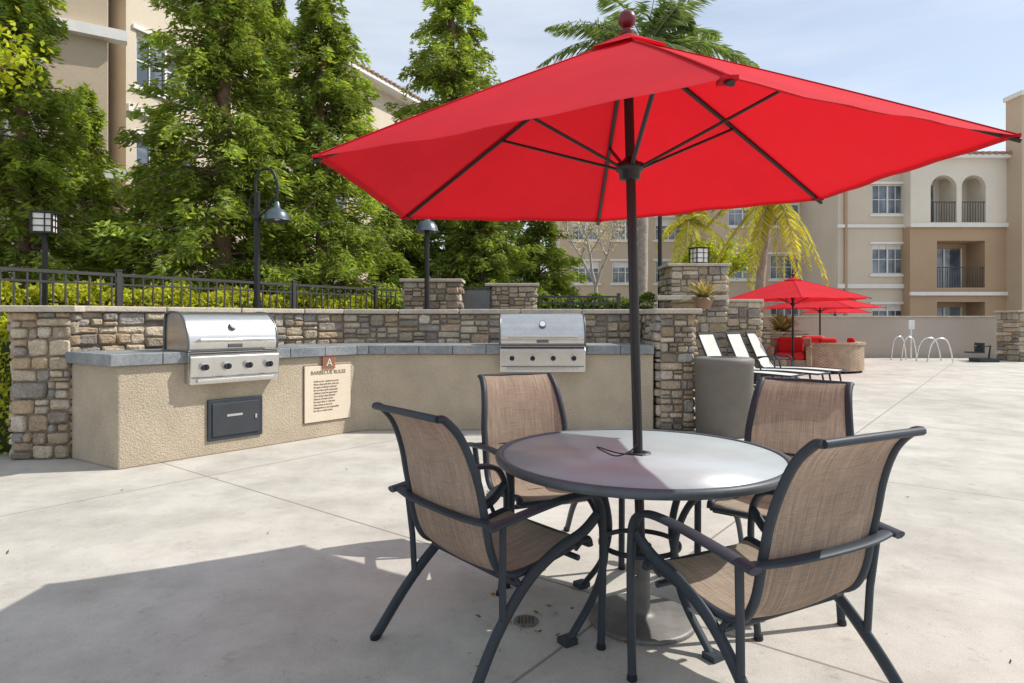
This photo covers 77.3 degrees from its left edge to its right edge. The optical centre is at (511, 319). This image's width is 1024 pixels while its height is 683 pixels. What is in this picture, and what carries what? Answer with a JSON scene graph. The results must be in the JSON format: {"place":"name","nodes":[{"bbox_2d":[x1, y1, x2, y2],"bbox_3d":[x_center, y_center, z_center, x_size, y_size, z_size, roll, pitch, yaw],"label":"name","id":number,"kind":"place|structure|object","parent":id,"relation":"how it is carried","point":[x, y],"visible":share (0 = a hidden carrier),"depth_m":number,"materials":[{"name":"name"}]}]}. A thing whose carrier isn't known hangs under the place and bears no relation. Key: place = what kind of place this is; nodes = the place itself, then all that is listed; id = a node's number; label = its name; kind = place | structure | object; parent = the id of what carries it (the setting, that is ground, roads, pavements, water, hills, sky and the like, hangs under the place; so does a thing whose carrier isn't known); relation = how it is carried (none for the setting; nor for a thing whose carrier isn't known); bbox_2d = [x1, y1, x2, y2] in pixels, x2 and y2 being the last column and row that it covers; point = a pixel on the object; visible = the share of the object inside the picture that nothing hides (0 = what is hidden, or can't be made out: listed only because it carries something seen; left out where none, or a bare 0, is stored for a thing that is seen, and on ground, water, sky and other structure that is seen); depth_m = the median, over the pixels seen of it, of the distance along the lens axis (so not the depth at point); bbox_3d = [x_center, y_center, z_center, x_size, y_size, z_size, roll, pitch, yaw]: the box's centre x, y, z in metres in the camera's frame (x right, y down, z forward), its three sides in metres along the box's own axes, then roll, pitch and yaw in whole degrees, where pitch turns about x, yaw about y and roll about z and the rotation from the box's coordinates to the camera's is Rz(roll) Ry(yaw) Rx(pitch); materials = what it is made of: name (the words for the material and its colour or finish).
{"place":"outdoors","nodes":[
{"label":"outdoors","id":0,"kind":"place"},
{"bbox_2d":[46,0,107,280],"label":"building wall","id":1,"kind":"structure","parent":0,"point":[85,59],"depth_m":16.84,"materials":[{"name":"beige paint"}]},
{"bbox_2d":[137,35,342,261],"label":"window blinds","id":2,"kind":"object","parent":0,"point":[141,38],"depth_m":18.80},
{"bbox_2d":[0,358,1023,682],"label":"patio ground","id":3,"kind":"structure","parent":0,"point":[288,562],"depth_m":3.28,"materials":[{"name":"concrete"}]},
{"bbox_2d":[0,315,13,454],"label":"boxwood hedge","id":4,"kind":"object","parent":3,"relation":"on","point":[5,383],"visible":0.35,"depth_m":6.28,"materials":[{"name":"green plant"}]},
{"bbox_2d":[0,305,85,458],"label":"stone wall pier","id":5,"kind":"structure","parent":3,"relation":"on","point":[43,339],"depth_m":6.00,"materials":[{"name":"beige stone"}]},
{"bbox_2d":[108,0,409,292],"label":"walls","id":6,"kind":"structure","parent":3,"relation":"on","point":[125,15],"depth_m":18.25,"materials":[{"name":"beige paint"}]},
{"bbox_2d":[53,16,277,181],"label":"bands","id":7,"kind":"object","parent":6,"relation":"attached to","point":[100,32],"visible":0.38,"depth_m":16.86,"materials":[{"name":"white paint"}]},
{"bbox_2d":[1,23,393,281],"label":"window frames","id":8,"kind":"structure","parent":6,"relation":"attached to","point":[139,28],"depth_m":18.54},
{"bbox_2d":[0,42,393,291],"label":"window glass","id":9,"kind":"object","parent":8,"relation":"in","point":[142,152],"visible":0.01,"depth_m":18.73,"materials":[{"name":"glass"}]},
{"bbox_2d":[291,40,424,108],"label":"eaves","id":10,"kind":"object","parent":6,"relation":"on","point":[388,88],"depth_m":28.32,"materials":[{"name":"white paint"}]},
{"bbox_2d":[284,20,428,103],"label":"tile roof","id":11,"kind":"structure","parent":10,"relation":"on","point":[389,81],"depth_m":28.13,"materials":[{"name":"tile"}]},
{"bbox_2d":[76,312,641,349],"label":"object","id":12,"kind":"object","parent":3,"relation":"on","point":[144,326],"visible":0.16,"depth_m":8.39,"materials":[{"name":"stone"}]},
{"bbox_2d":[85,306,641,313],"bbox_3d":[-1.554,-0.113,8.049,6.636,0.062,1.725,0,0,-21],"label":"cap","id":13,"kind":"object","parent":12,"relation":"on","point":[345,311],"visible":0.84,"depth_m":8.30,"materials":[{"name":"concrete"}]},
{"bbox_2d":[65,343,653,468],"bbox_3d":[-1.365,0.803,7.471,6.350,1.014,2.107,0,0,-22],"label":"barbecue counter","id":14,"kind":"object","parent":3,"relation":"on","point":[136,408],"visible":0.67,"depth_m":6.93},
{"bbox_2d":[161,311,279,384],"bbox_3d":[-2.910,0.260,6.464,0.674,0.700,0.930,0,0,40],"label":"barbecue grill","id":15,"kind":"object","parent":14,"relation":"in","point":[222,347],"visible":0.99,"depth_m":6.25,"materials":[{"name":"silver metal"}]},
{"bbox_2d":[207,395,261,441],"bbox_3d":[-2.753,0.975,6.385,0.051,0.400,0.560,0,0,40],"label":"utility access panel","id":16,"kind":"object","parent":14,"relation":"attached to","point":[230,418],"visible":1,"depth_m":6.36,"materials":[{"name":"paint"}]},
{"bbox_2d":[212,400,258,436],"bbox_3d":[-2.746,0.975,6.378,0.012,0.320,0.480,0,0,40],"label":"door","id":17,"kind":"structure","parent":16,"relation":"in","point":[222,425],"depth_m":6.36,"materials":[{"name":"paint"}]},
{"bbox_2d":[303,356,350,423],"bbox_3d":[-2.066,0.771,7.205,0.044,0.732,0.615,0,0,40],"label":"barbecue rules sign","id":18,"kind":"object","parent":14,"relation":"attached to","point":[327,390],"visible":1,"depth_m":7.18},
{"bbox_2d":[76,312,641,350],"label":"stones","id":19,"kind":"object","parent":14,"relation":"on","point":[138,319],"visible":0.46,"depth_m":8.31,"materials":[{"name":"beige stone"}]},
{"bbox_2d":[499,313,586,371],"bbox_3d":[0.360,0.260,7.753,1.030,0.700,0.674,0,0,0],"label":"barbecue grill","id":20,"kind":"object","parent":14,"relation":"in","point":[542,342],"visible":1,"depth_m":7.51,"materials":[{"name":"silver metal"}]},
{"bbox_2d":[370,402,606,682],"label":"patio chair","id":21,"kind":"object","parent":3,"relation":"on","point":[440,489],"visible":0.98,"depth_m":2.44,"materials":[{"name":"fabric"}]},
{"bbox_2d":[6,477,1011,666],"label":"fallen leaves","id":22,"kind":"object","parent":3,"relation":"on","point":[535,611],"visible":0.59,"depth_m":2.78,"materials":[{"name":"brown plant"}]},
{"bbox_2d":[513,614,537,626],"bbox_3d":[0.060,1.305,2.780,0.110,0.008,0.110,0,0,0],"label":"floor drain","id":23,"kind":"object","parent":3,"relation":"on","point":[531,620],"visible":1,"depth_m":2.77,"materials":[{"name":"metal"}]},
{"bbox_2d":[467,372,624,588],"bbox_3d":[0.150,0.823,3.577,0.723,1.001,0.773,0,0,-21],"label":"patio chair","id":24,"kind":"object","parent":3,"relation":"on","point":[516,405],"visible":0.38,"depth_m":3.77,"materials":[{"name":"fabric"}]},
{"bbox_2d":[495,428,791,663],"bbox_3d":[0.560,0.949,2.810,1.270,0.738,1.270,0,0,0],"label":"patio table","id":25,"kind":"object","parent":3,"relation":"on","point":[677,467],"visible":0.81,"depth_m":2.61,"materials":[{"name":"grey glass"}]},
{"bbox_2d":[536,0,759,305],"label":"palm tree","id":26,"kind":"object","parent":3,"relation":"on","point":[659,24],"visible":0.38,"depth_m":18.40,"materials":[{"name":"green plant"}]},
{"bbox_2d":[658,216,661,308],"bbox_3d":[3.469,-0.947,15.000,0.456,4.514,0.456,0,0,0],"label":"light pole","id":27,"kind":"object","parent":3,"relation":"on","point":[659,240],"visible":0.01,"depth_m":14.96,"materials":[{"name":"black metal"}]},
{"bbox_2d":[311,9,1022,645],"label":"patio umbrella","id":28,"kind":"object","parent":3,"relation":"on","point":[627,125],"visible":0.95,"depth_m":2.82,"materials":[{"name":"red fabric"}]},
{"bbox_2d":[640,309,701,429],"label":"stone wall pier","id":29,"kind":"structure","parent":3,"relation":"on","point":[669,335],"depth_m":7.58,"materials":[{"name":"grey stone"}]},
{"bbox_2d":[680,278,720,308],"bbox_3d":[2.373,-0.331,7.920,0.644,0.387,0.616,0,0,37],"label":"agave plant","id":30,"kind":"object","parent":29,"relation":"on","point":[703,299],"visible":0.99,"depth_m":7.87,"materials":[{"name":"green plant"}]},
{"bbox_2d":[655,211,740,262],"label":"palm tree","id":31,"kind":"object","parent":3,"relation":"on","point":[688,220],"visible":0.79,"depth_m":26.33,"materials":[{"name":"green plant"}]},
{"bbox_2d":[654,263,763,380],"bbox_3d":[4.242,0.050,14.105,2.383,2.520,1.350,0,0,0],"label":"stone fireplace","id":32,"kind":"object","parent":3,"relation":"on","point":[719,318],"visible":0.47,"depth_m":13.69,"materials":[{"name":"beige stone"}]},
{"bbox_2d":[688,247,709,262],"bbox_3d":[4.150,-1.397,14.200,0.329,0.415,0.329,0,0,-17],"label":"lantern lamp","id":33,"kind":"object","parent":32,"relation":"on","point":[698,254],"visible":0.78,"depth_m":14.09,"materials":[{"name":"white glass"}]},
{"bbox_2d":[674,228,756,287],"bbox_3d":[8.597,-1.212,26.415,3.691,5.057,2.756,0,0,33],"label":"tree","id":34,"kind":"object","parent":3,"relation":"on","point":[743,259],"visible":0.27,"depth_m":25.95,"materials":[{"name":"green plant"}]},
{"bbox_2d":[693,356,754,438],"bbox_3d":[2.430,0.866,7.350,0.670,0.889,0.670,0,0,0],"label":"trash bin","id":35,"kind":"object","parent":3,"relation":"on","point":[723,390],"visible":0.88,"depth_m":7.07,"materials":[{"name":"grey metal"}]},
{"bbox_2d":[694,202,801,315],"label":"walls","id":36,"kind":"structure","parent":3,"relation":"on","point":[736,288],"depth_m":36.00,"materials":[{"name":"beige paint"}]},
{"bbox_2d":[570,202,801,315],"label":"window frames","id":37,"kind":"structure","parent":36,"relation":"attached to","point":[655,260],"depth_m":39.92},
{"bbox_2d":[573,205,797,315],"bbox_3d":[11.407,-3.140,38.674,15.105,7.100,3.902,0,0,25],"label":"window glass","id":38,"kind":"object","parent":37,"relation":"in","point":[738,216],"visible":0.19,"depth_m":36.16,"materials":[{"name":"grey glass"}]},
{"bbox_2d":[697,333,804,377],"bbox_3d":[4.460,0.783,12.043,1.803,1.060,0.756,0,0,45],"label":"lounge chair","id":39,"kind":"object","parent":3,"relation":"on","point":[709,344],"visible":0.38,"depth_m":12.45,"materials":[{"name":"fabric"}]},
{"bbox_2d":[700,203,829,320],"bbox_3d":[8.345,-1.880,20.755,3.885,6.381,3.915,0,0,-41],"label":"palm tree","id":40,"kind":"object","parent":3,"relation":"on","point":[766,214],"visible":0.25,"depth_m":20.21,"materials":[{"name":"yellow plant"}]},
{"bbox_2d":[626,426,926,682],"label":"patio chair","id":41,"kind":"object","parent":3,"relation":"on","point":[825,531],"visible":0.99,"depth_m":2.00,"materials":[{"name":"fabric"}]},
{"bbox_2d":[725,332,830,383],"bbox_3d":[5.160,0.783,12.493,1.803,1.060,0.756,0,0,45],"label":"lounge chair","id":42,"kind":"object","parent":3,"relation":"on","point":[737,344],"visible":0.7,"depth_m":12.89,"materials":[{"name":"fabric"}]},
{"bbox_2d":[770,356,788,365],"bbox_3d":[6.080,1.062,15.200,0.700,0.375,0.700,0,0,0],"label":"wicker coffee table","id":43,"kind":"object","parent":3,"relation":"on","point":[783,361],"visible":0.3,"depth_m":14.89,"materials":[{"name":"wicker"}]},
{"bbox_2d":[694,377,866,626],"bbox_3d":[1.381,0.823,3.225,0.723,1.001,0.773,0,0,38],"label":"patio chair","id":44,"kind":"object","parent":3,"relation":"on","point":[791,417],"visible":0.31,"depth_m":3.41,"materials":[{"name":"fabric"}]},
{"bbox_2d":[761,331,811,350],"bbox_3d":[7.700,0.830,19.600,2.460,0.960,1.060,0,0,0],"label":"stone planter","id":45,"kind":"object","parent":3,"relation":"on","point":[767,337],"visible":0.05,"depth_m":19.12,"materials":[{"name":"beige stone"}]},
{"bbox_2d":[763,311,801,334],"bbox_3d":[8.183,0.104,19.564,1.474,0.778,1.674,0,0,34],"label":"agave plant","id":46,"kind":"object","parent":45,"relation":"on","point":[783,322],"visible":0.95,"depth_m":19.33,"materials":[{"name":"green plant"}]},
{"bbox_2d":[767,337,811,365],"bbox_3d":[6.913,0.870,15.914,1.000,0.880,0.890,0,0,26],"label":"wicker armchair","id":47,"kind":"object","parent":3,"relation":"on","point":[802,351],"visible":0.56,"depth_m":15.98,"materials":[{"name":"red fabric"}]},
{"bbox_2d":[745,332,846,380],"bbox_3d":[5.770,0.783,13.054,1.803,1.060,0.756,0,0,42],"label":"lounge chair","id":48,"kind":"object","parent":3,"relation":"on","point":[758,347],"visible":0.8,"depth_m":13.40,"materials":[{"name":"fabric"}]},
{"bbox_2d":[729,273,871,365],"bbox_3d":[6.805,0.086,15.500,3.431,2.443,3.339,0,0,0],"label":"patio umbrella","id":49,"kind":"object","parent":3,"relation":"on","point":[793,290],"visible":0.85,"depth_m":14.87,"materials":[{"name":"red fabric"}]},
{"bbox_2d":[794,335,824,346],"bbox_3d":[8.413,0.870,17.615,1.000,0.880,0.890,0,0,-9],"label":"wicker armchair","id":50,"kind":"object","parent":3,"relation":"on","point":[815,338],"visible":0.09,"depth_m":17.78,"materials":[{"name":"red fabric"}]},
{"bbox_2d":[762,300,886,334],"bbox_3d":[9.625,0.197,20.000,3.132,2.223,3.604,0,0,0],"label":"patio umbrella","id":51,"kind":"object","parent":3,"relation":"on","point":[827,305],"visible":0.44,"depth_m":19.20,"materials":[{"name":"red fabric"}]},
{"bbox_2d":[802,309,870,315],"bbox_3d":[12.870,0.246,25.500,2.794,2.123,2.551,0,0,0],"label":"patio umbrella","id":52,"kind":"object","parent":3,"relation":"on","point":[834,311],"visible":0.38,"depth_m":24.66,"materials":[{"name":"red fabric"}]},
{"bbox_2d":[811,337,865,373],"bbox_3d":[8.242,0.875,16.060,2.121,0.870,1.006,0,0,-36],"label":"wicker sofa","id":53,"kind":"object","parent":3,"relation":"on","point":[833,353],"visible":0.94,"depth_m":15.53,"materials":[{"name":"brown wicker"}]},
{"bbox_2d":[802,173,902,315],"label":"walls sand","id":54,"kind":"structure","parent":3,"relation":"on","point":[823,220],"depth_m":32.00,"materials":[{"name":"beige paint"}]},
{"bbox_2d":[844,191,847,315],"bbox_3d":[16.650,-3.690,31.920,0.120,10.000,0.100,0,0,0],"label":"downspout","id":55,"kind":"object","parent":54,"relation":"attached to","point":[846,241],"visible":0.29,"depth_m":31.87,"materials":[{"name":"brown paint"}]},
{"bbox_2d":[870,181,962,315],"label":"window frames","id":56,"kind":"structure","parent":54,"relation":"attached to","point":[887,244],"depth_m":32.09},
{"bbox_2d":[872,186,959,315],"bbox_3d":[23.165,-2.865,31.912,10.247,7.950,1.396,0,0,11],"label":"window glass","id":57,"kind":"object","parent":56,"relation":"in","point":[952,257],"visible":0.43,"depth_m":32.16,"materials":[{"name":"grey glass"}]},
{"bbox_2d":[837,90,1023,295],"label":"bands","id":58,"kind":"object","parent":54,"relation":"attached to","point":[1013,96],"visible":0.85,"depth_m":31.26,"materials":[{"name":"white paint"}]},
{"bbox_2d":[931,202,984,287],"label":"balcony railings","id":59,"kind":"object","parent":54,"relation":"attached to","point":[962,221],"visible":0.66,"depth_m":31.43,"materials":[{"name":"metal"}]},
{"bbox_2d":[949,154,1010,158],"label":"eaves","id":60,"kind":"object","parent":54,"relation":"on","point":[986,156],"visible":0.04,"depth_m":31.05,"materials":[{"name":"white paint"}]},
{"bbox_2d":[967,151,1011,154],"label":"tile roof","id":61,"kind":"structure","parent":54,"relation":"attached to","point":[992,152],"depth_m":31.02,"materials":[{"name":"tile"}]},
{"bbox_2d":[763,317,996,357],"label":"perimeter wall","id":62,"kind":"structure","parent":3,"relation":"on","point":[878,335],"depth_m":22.25,"materials":[{"name":"paint"}]},
{"bbox_2d":[763,316,995,316],"bbox_3d":[14.200,-0.115,22.400,18.100,0.050,0.400,0,0,0],"label":"cap","id":63,"kind":"object","parent":62,"relation":"on","point":[887,316],"visible":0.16,"depth_m":22.20,"materials":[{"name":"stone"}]},
{"bbox_2d":[890,336,917,360],"bbox_3d":[12.716,0.917,20.775,0.540,0.791,0.591,0,0,0],"label":"pool handrail","id":64,"kind":"object","parent":3,"relation":"on","point":[903,347],"visible":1,"depth_m":20.50,"materials":[{"name":"metal"}]},
{"bbox_2d":[909,320,914,358],"bbox_3d":[13.342,0.660,21.390,0.200,1.300,0.060,0,0,0],"label":"pool rules sign","id":65,"kind":"object","parent":3,"relation":"on","point":[911,324],"visible":1,"depth_m":21.38,"materials":[{"name":"white metal"}]},
{"bbox_2d":[915,337,953,361],"bbox_3d":[13.375,0.933,20.275,0.840,0.762,0.591,0,0,0],"label":"pool handrail","id":66,"kind":"object","parent":3,"relation":"on","point":[934,339],"visible":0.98,"depth_m":20.01,"materials":[{"name":"metal"}]},
{"bbox_2d":[964,342,999,361],"bbox_3d":[14.662,1.010,20.000,0.775,0.600,0.500,0,0,0],"label":"pool lift","id":67,"kind":"object","parent":3,"relation":"on","point":[979,347],"visible":1,"depth_m":19.91,"materials":[{"name":"paint"}]},
{"bbox_2d":[552,215,686,308],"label":"walls","id":68,"kind":"structure","parent":0,"point":[619,251],"depth_m":40.00,"materials":[{"name":"beige paint"}]},
{"bbox_2d":[251,0,1023,292],"label":"sky","id":69,"kind":"structure","parent":0,"point":[960,59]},
{"bbox_2d":[573,203,797,308],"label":"window blinds","id":70,"kind":"object","parent":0,"point":[622,264],"depth_m":40.15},
{"bbox_2d":[872,246,900,310],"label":"window blinds","id":71,"kind":"object","parent":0,"point":[892,308],"depth_m":32.15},
{"bbox_2d":[901,227,1005,315],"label":"building wall","id":72,"kind":"structure","parent":0,"point":[985,247],"depth_m":31.40,"materials":[{"name":"brown paint"}]},
{"bbox_2d":[901,159,1006,227],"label":"building wall","id":73,"kind":"structure","parent":0,"point":[982,180],"depth_m":31.35,"materials":[{"name":"beige paint"}]},
{"bbox_2d":[993,310,1023,361],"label":"stone wall pier","id":74,"kind":"structure","parent":0,"point":[1010,334],"depth_m":20.43,"materials":[{"name":"beige stone"}]},
{"bbox_2d":[1006,95,1023,310],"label":"building wall","id":75,"kind":"structure","parent":0,"point":[1015,221],"depth_m":30.79,"materials":[{"name":"beige paint"}]},
{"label":"planting terrace ground","id":76,"kind":"structure","parent":0,"visible":0},
{"bbox_2d":[0,4,45,278],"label":"building wall","id":77,"kind":"structure","parent":76,"relation":"on","point":[9,133],"depth_m":16.72,"materials":[{"name":"beige paint"}]},
{"bbox_2d":[0,6,62,121],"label":"maple tree","id":78,"kind":"object","parent":76,"relation":"on","point":[11,62],"visible":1,"depth_m":9.51,"materials":[{"name":"green plant"}]},
{"bbox_2d":[29,210,60,304],"bbox_3d":[-5.983,-0.587,8.200,0.259,1.594,0.259,0,0,-17],"label":"lantern lamp","id":79,"kind":"object","parent":76,"relation":"on","point":[45,224],"visible":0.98,"depth_m":8.17,"materials":[{"name":"black metal"}]},
{"bbox_2d":[0,0,125,298],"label":"redwood tree","id":80,"kind":"object","parent":76,"relation":"on","point":[33,163],"visible":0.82,"depth_m":12.07,"materials":[{"name":"green plant"}]},
{"bbox_2d":[32,82,149,298],"bbox_3d":[-9.759,-2.403,14.410,3.427,5.996,3.137,0,0,0],"label":"redwood tree","id":81,"kind":"object","parent":76,"relation":"on","point":[99,192],"visible":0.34,"depth_m":14.41,"materials":[{"name":"green plant"}]},
{"bbox_2d":[99,109,213,287],"bbox_3d":[-7.581,-2.017,14.146,3.207,5.592,3.039,0,0,0],"label":"redwood tree","id":82,"kind":"object","parent":76,"relation":"on","point":[158,158],"visible":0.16,"depth_m":13.81,"materials":[{"name":"green plant"}]},
{"bbox_2d":[1,278,389,318],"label":"boxwood hedge","id":83,"kind":"object","parent":76,"relation":"on","point":[7,296],"visible":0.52,"depth_m":9.66,"materials":[{"name":"green plant"}]},
{"bbox_2d":[0,267,396,320],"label":"iron fence","id":84,"kind":"object","parent":76,"relation":"on","point":[119,284],"visible":0.63,"depth_m":9.16,"materials":[{"name":"metal"}]},
{"bbox_2d":[84,0,339,302],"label":"redwood tree","id":85,"kind":"object","parent":76,"relation":"on","point":[221,47],"visible":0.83,"depth_m":12.05,"materials":[{"name":"green plant"}]},
{"bbox_2d":[248,167,291,307],"bbox_3d":[-3.369,-0.970,9.036,0.555,2.360,0.410,0,0,29],"label":"street lamp","id":86,"kind":"object","parent":76,"relation":"on","point":[276,213],"visible":0.96,"depth_m":8.96,"materials":[{"name":"black metal"}]},
{"bbox_2d":[231,0,339,291],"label":"redwood tree","id":87,"kind":"object","parent":76,"relation":"on","point":[277,10],"visible":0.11,"depth_m":15.75,"materials":[{"name":"green plant"}]},
{"bbox_2d":[222,0,416,307],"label":"redwood tree","id":88,"kind":"object","parent":76,"relation":"on","point":[334,84],"visible":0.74,"depth_m":13.23,"materials":[{"name":"green plant"}]},
{"bbox_2d":[349,201,443,309],"bbox_3d":[-2.772,-1.867,16.440,3.062,5.068,3.093,0,0,27],"label":"redwood tree","id":89,"kind":"object","parent":76,"relation":"on","point":[414,249],"visible":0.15,"depth_m":16.04,"materials":[{"name":"green plant"}]},
{"bbox_2d":[414,219,439,308],"bbox_3d":[-1.541,-0.853,11.600,0.475,2.125,0.475,0,0,0],"label":"street lamp","id":90,"kind":"object","parent":76,"relation":"on","point":[426,227],"visible":0.78,"depth_m":11.56,"materials":[{"name":"black metal"}]},
{"bbox_2d":[405,282,458,308],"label":"stone pier","id":91,"kind":"structure","parent":76,"relation":"on","point":[436,288],"depth_m":12.31,"materials":[{"name":"stone"}]},
{"bbox_2d":[399,279,464,283],"bbox_3d":[-1.550,-0.760,12.600,1.210,0.060,0.760,0,0,0],"label":"cap","id":92,"kind":"object","parent":91,"relation":"on","point":[462,281],"visible":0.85,"depth_m":12.22,"materials":[{"name":"stone"}]},
{"bbox_2d":[402,282,463,313],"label":"stones","id":93,"kind":"object","parent":91,"relation":"attached to","point":[459,290],"visible":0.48,"depth_m":12.27,"materials":[{"name":"beige stone"}]},
{"bbox_2d":[361,0,523,304],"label":"redwood tree","id":94,"kind":"object","parent":76,"relation":"on","point":[448,71],"visible":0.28,"depth_m":17.94,"materials":[{"name":"green plant"}]},
{"bbox_2d":[461,285,491,308],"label":"iron gate","id":95,"kind":"structure","parent":76,"relation":"on","point":[476,299],"depth_m":12.98,"materials":[{"name":"metal"}]},
{"bbox_2d":[419,220,550,305],"bbox_3d":[-0.865,-1.581,16.564,3.737,4.881,3.392,0,0,34],"label":"redwood tree","id":96,"kind":"object","parent":76,"relation":"on","point":[495,247],"visible":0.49,"depth_m":16.04,"materials":[{"name":"green plant"}]},
{"bbox_2d":[489,286,534,308],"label":"stone pier","id":97,"kind":"structure","parent":76,"relation":"on","point":[518,292],"depth_m":13.11,"materials":[{"name":"stone"}]},
{"bbox_2d":[486,287,537,308],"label":"stones","id":98,"kind":"object","parent":97,"relation":"attached to","point":[511,301],"visible":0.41,"depth_m":13.07,"materials":[{"name":"beige stone"}]},
{"bbox_2d":[485,283,538,287],"bbox_3d":[0.000,-0.720,13.400,1.110,0.060,0.760,0,0,0],"label":"cap","id":99,"kind":"object","parent":97,"relation":"on","point":[513,284],"visible":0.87,"depth_m":13.02,"materials":[{"name":"stone"}]},
{"bbox_2d":[507,221,587,305],"bbox_3d":[0.788,-1.163,18.539,3.046,4.907,3.348,0,0,0],"label":"redwood tree","id":100,"kind":"object","parent":76,"relation":"on","point":[549,261],"visible":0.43,"depth_m":18.14,"materials":[{"name":"green plant"}]},
{"bbox_2d":[535,293,620,308],"bbox_3d":[1.200,-0.190,13.200,2.075,0.720,0.075,0,0,0],"label":"iron fence","id":101,"kind":"object","parent":76,"relation":"on","point":[570,297],"visible":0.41,"depth_m":13.19,"materials":[{"name":"metal"}]},
{"bbox_2d":[544,218,643,305],"bbox_3d":[2.143,-1.649,16.362,1.820,4.123,2.926,0,0,-41],"label":"flowering tree","id":102,"kind":"object","parent":76,"relation":"on","point":[591,226],"visible":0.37,"depth_m":16.57,"materials":[{"name":"grey plant"}]},
{"bbox_2d":[536,291,656,328],"bbox_3d":[1.099,-0.101,14.583,4.289,1.125,1.109,0,0,0],"label":"boxwood hedge","id":103,"kind":"object","parent":76,"relation":"on","point":[647,296],"visible":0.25,"depth_m":14.23,"materials":[{"name":"green plant"}]}
]}

